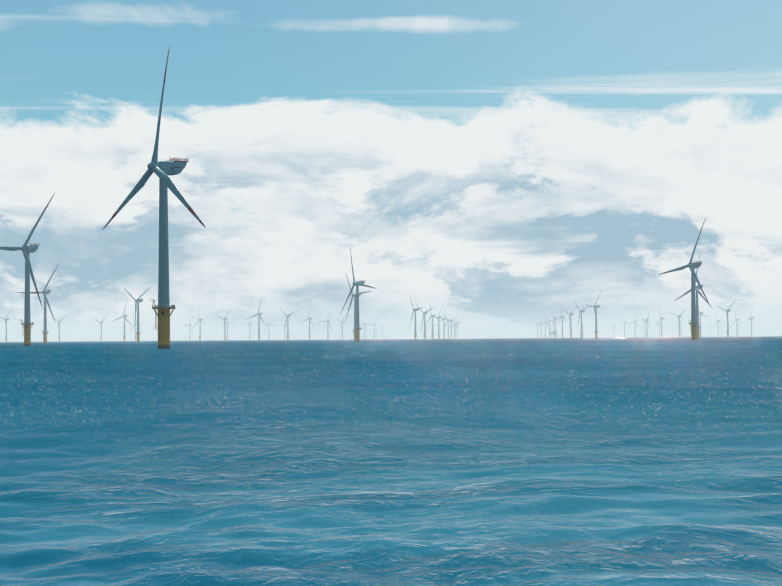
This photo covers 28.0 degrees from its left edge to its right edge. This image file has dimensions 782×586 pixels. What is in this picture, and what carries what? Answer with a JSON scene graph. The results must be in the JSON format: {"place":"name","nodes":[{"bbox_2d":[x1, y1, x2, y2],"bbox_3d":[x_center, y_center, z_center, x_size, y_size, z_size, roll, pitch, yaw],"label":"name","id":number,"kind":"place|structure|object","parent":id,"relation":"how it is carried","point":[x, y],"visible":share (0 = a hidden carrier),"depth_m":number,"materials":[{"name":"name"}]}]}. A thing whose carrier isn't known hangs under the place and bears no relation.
{"place":"outdoors","nodes":[
{"label":"outdoors","id":0,"kind":"place"},
{"bbox_2d":[0,336,781,585],"bbox_3d":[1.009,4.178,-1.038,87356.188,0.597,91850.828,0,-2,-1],"label":"sea","id":1,"kind":"structure","parent":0,"point":[625,461],"depth_m":53.54,"materials":[{"name":"liquid"}]},
{"bbox_2d":[0,308,12,342],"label":"wind turbine","id":2,"kind":"object","parent":1,"relation":"on","point":[5,319],"visible":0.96,"depth_m":6169.14,"materials":[{"name":"paint"}]},
{"bbox_2d":[0,193,54,345],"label":"wind turbine","id":3,"kind":"object","parent":1,"relation":"on","point":[26,249],"visible":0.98,"depth_m":1482.70,"materials":[{"name":"paint"}]},
{"bbox_2d":[17,262,59,343],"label":"wind turbine","id":4,"kind":"object","parent":1,"relation":"on","point":[45,292],"visible":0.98,"depth_m":2808.58,"materials":[{"name":"paint"}]},
{"bbox_2d":[52,315,67,341],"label":"wind turbine","id":5,"kind":"object","parent":1,"relation":"on","point":[59,321],"visible":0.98,"depth_m":7004.74,"materials":[{"name":"paint"}]},
{"bbox_2d":[94,317,105,341],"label":"wind turbine","id":6,"kind":"object","parent":1,"relation":"on","point":[102,321],"visible":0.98,"depth_m":7454.62,"materials":[{"name":"paint"}]},
{"bbox_2d":[112,302,132,341],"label":"wind turbine","id":7,"kind":"object","parent":1,"relation":"on","point":[124,316],"visible":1,"depth_m":5592.56,"materials":[{"name":"paint"}]},
{"bbox_2d":[129,315,141,341],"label":"wind turbine","id":8,"kind":"object","parent":1,"relation":"on","point":[135,323],"visible":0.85,"depth_m":7832.17,"materials":[{"name":"paint"}]},
{"bbox_2d":[124,286,151,342],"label":"wind turbine","id":9,"kind":"object","parent":1,"relation":"on","point":[137,301],"visible":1,"depth_m":3454.44,"materials":[{"name":"paint"}]},
{"bbox_2d":[102,45,205,348],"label":"wind turbine","id":10,"kind":"object","parent":1,"relation":"on","point":[162,170],"visible":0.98,"depth_m":794.27,"materials":[{"name":"paint"}]},
{"bbox_2d":[194,305,205,340],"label":"wind turbine","id":11,"kind":"object","parent":1,"relation":"on","point":[201,319],"visible":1,"depth_m":6720.63,"materials":[{"name":"paint"}]},
{"bbox_2d":[217,312,228,340],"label":"wind turbine","id":12,"kind":"object","parent":1,"relation":"on","point":[224,318],"visible":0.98,"depth_m":6535.62,"materials":[{"name":"paint"}]},
{"bbox_2d":[222,315,229,340],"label":"wind turbine","id":13,"kind":"object","parent":1,"relation":"on","point":[227,323],"visible":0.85,"depth_m":8113.55,"materials":[{"name":"paint"}]},
{"bbox_2d":[245,300,266,340],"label":"wind turbine","id":14,"kind":"object","parent":1,"relation":"on","point":[259,314],"visible":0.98,"depth_m":5411.58,"materials":[{"name":"paint"}]},
{"bbox_2d":[280,308,295,340],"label":"wind turbine","id":15,"kind":"object","parent":1,"relation":"on","point":[289,315],"visible":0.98,"depth_m":5887.66,"materials":[{"name":"paint"}]},
{"bbox_2d":[303,306,314,339],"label":"wind turbine","id":16,"kind":"object","parent":1,"relation":"on","point":[309,335],"visible":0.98,"depth_m":6635.97,"materials":[{"name":"paint"}]},
{"bbox_2d":[321,310,331,339],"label":"wind turbine","id":17,"kind":"object","parent":1,"relation":"on","point":[327,327],"visible":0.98,"depth_m":7481.68,"materials":[{"name":"paint"}]},
{"bbox_2d":[339,316,345,339],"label":"wind turbine","id":18,"kind":"object","parent":1,"relation":"on","point":[342,321],"visible":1,"depth_m":7990.02,"materials":[{"name":"paint"}]},
{"bbox_2d":[345,272,370,340],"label":"wind turbine","id":19,"kind":"object","parent":1,"relation":"on","point":[354,296],"visible":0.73,"depth_m":3143.23,"materials":[{"name":"paint"}]},
{"bbox_2d":[341,248,376,341],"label":"wind turbine","id":20,"kind":"object","parent":1,"relation":"on","point":[357,285],"visible":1,"depth_m":2481.15,"materials":[{"name":"paint"}]},
{"bbox_2d":[409,297,422,339],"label":"wind turbine","id":21,"kind":"object","parent":1,"relation":"on","point":[415,333],"visible":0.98,"depth_m":4767.49,"materials":[{"name":"paint"}]},
{"bbox_2d":[416,304,433,339],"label":"wind turbine","id":22,"kind":"object","parent":1,"relation":"on","point":[424,313],"visible":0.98,"depth_m":5425.47,"materials":[{"name":"paint"}]},
{"bbox_2d":[426,305,438,339],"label":"wind turbine","id":23,"kind":"object","parent":1,"relation":"on","point":[433,315],"visible":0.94,"depth_m":6052.45,"materials":[{"name":"paint"}]},
{"bbox_2d":[434,306,442,338],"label":"wind turbine","id":24,"kind":"object","parent":1,"relation":"on","point":[438,334],"visible":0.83,"depth_m":6557.14,"materials":[{"name":"paint"}]},
{"bbox_2d":[439,310,446,338],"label":"wind turbine","id":25,"kind":"object","parent":1,"relation":"on","point":[443,319],"visible":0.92,"depth_m":7048.33,"materials":[{"name":"paint"}]},
{"bbox_2d":[445,313,451,338],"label":"wind turbine","id":26,"kind":"object","parent":1,"relation":"on","point":[448,326],"visible":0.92,"depth_m":7616.50,"materials":[{"name":"paint"}]},
{"bbox_2d":[445,316,456,338],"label":"wind turbine","id":27,"kind":"object","parent":1,"relation":"on","point":[451,326],"visible":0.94,"depth_m":8141.24,"materials":[{"name":"paint"}]},
{"bbox_2d":[449,315,461,338],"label":"wind turbine","id":28,"kind":"object","parent":1,"relation":"on","point":[454,327],"visible":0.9,"depth_m":9082.39,"materials":[{"name":"paint"}]},
{"bbox_2d":[545,314,552,337],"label":"wind turbine","id":29,"kind":"object","parent":1,"relation":"on","point":[549,321],"visible":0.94,"depth_m":8298.27,"materials":[{"name":"paint"}]},
{"bbox_2d":[550,310,560,338],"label":"wind turbine","id":30,"kind":"object","parent":1,"relation":"on","point":[555,324],"visible":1,"depth_m":7167.04,"materials":[{"name":"paint"}]},
{"bbox_2d":[556,305,566,338],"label":"wind turbine","id":31,"kind":"object","parent":1,"relation":"on","point":[562,317],"visible":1,"depth_m":6663.12,"materials":[{"name":"paint"}]},
{"bbox_2d":[562,306,576,338],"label":"wind turbine","id":32,"kind":"object","parent":1,"relation":"on","point":[571,313],"visible":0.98,"depth_m":5988.84,"materials":[{"name":"paint"}]},
{"bbox_2d":[574,300,586,338],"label":"wind turbine","id":33,"kind":"object","parent":1,"relation":"on","point":[581,312],"visible":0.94,"depth_m":5316.71,"materials":[{"name":"paint"}]},
{"bbox_2d":[588,290,601,338],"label":"wind turbine","id":34,"kind":"object","parent":1,"relation":"on","point":[595,310],"visible":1,"depth_m":4507.05,"materials":[{"name":"paint"}]},
{"bbox_2d":[627,313,639,337],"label":"wind turbine","id":35,"kind":"object","parent":1,"relation":"on","point":[635,326],"visible":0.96,"depth_m":8935.72,"materials":[{"name":"paint"}]},
{"bbox_2d":[641,312,652,337],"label":"wind turbine","id":36,"kind":"object","parent":1,"relation":"on","point":[645,326],"visible":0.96,"depth_m":8771.70,"materials":[{"name":"paint"}]},
{"bbox_2d":[646,311,650,337],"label":"wind turbine","id":37,"kind":"object","parent":1,"relation":"on","point":[647,333],"visible":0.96,"depth_m":8027.27,"materials":[{"name":"paint"}]},
{"bbox_2d":[654,307,666,337],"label":"wind turbine","id":38,"kind":"object","parent":1,"relation":"on","point":[661,323],"visible":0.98,"depth_m":7403.55,"materials":[{"name":"paint"}]},
{"bbox_2d":[671,310,684,337],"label":"wind turbine","id":39,"kind":"object","parent":1,"relation":"on","point":[680,315],"visible":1,"depth_m":6769.85,"materials":[{"name":"paint"}]},
{"bbox_2d":[658,218,708,339],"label":"wind turbine","id":40,"kind":"object","parent":1,"relation":"on","point":[691,265],"visible":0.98,"depth_m":1933.48,"materials":[{"name":"paint"}]},
{"bbox_2d":[675,256,712,338],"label":"wind turbine","id":41,"kind":"object","parent":1,"relation":"on","point":[697,287],"visible":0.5,"depth_m":2803.91,"materials":[{"name":"paint"}]},
{"bbox_2d":[698,305,708,337],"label":"wind turbine","id":42,"kind":"object","parent":1,"relation":"on","point":[700,313],"visible":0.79,"depth_m":5925.77,"materials":[{"name":"paint"}]},
{"bbox_2d":[717,299,736,337],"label":"wind turbine","id":43,"kind":"object","parent":1,"relation":"on","point":[727,311],"visible":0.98,"depth_m":5388.79,"materials":[{"name":"paint"}]},
{"bbox_2d":[731,314,743,336],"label":"wind turbine","id":44,"kind":"object","parent":1,"relation":"on","point":[736,325],"visible":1,"depth_m":8180.01,"materials":[{"name":"paint"}]},
{"bbox_2d":[0,0,781,341],"label":"sky","id":45,"kind":"structure","parent":0,"point":[500,165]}
]}

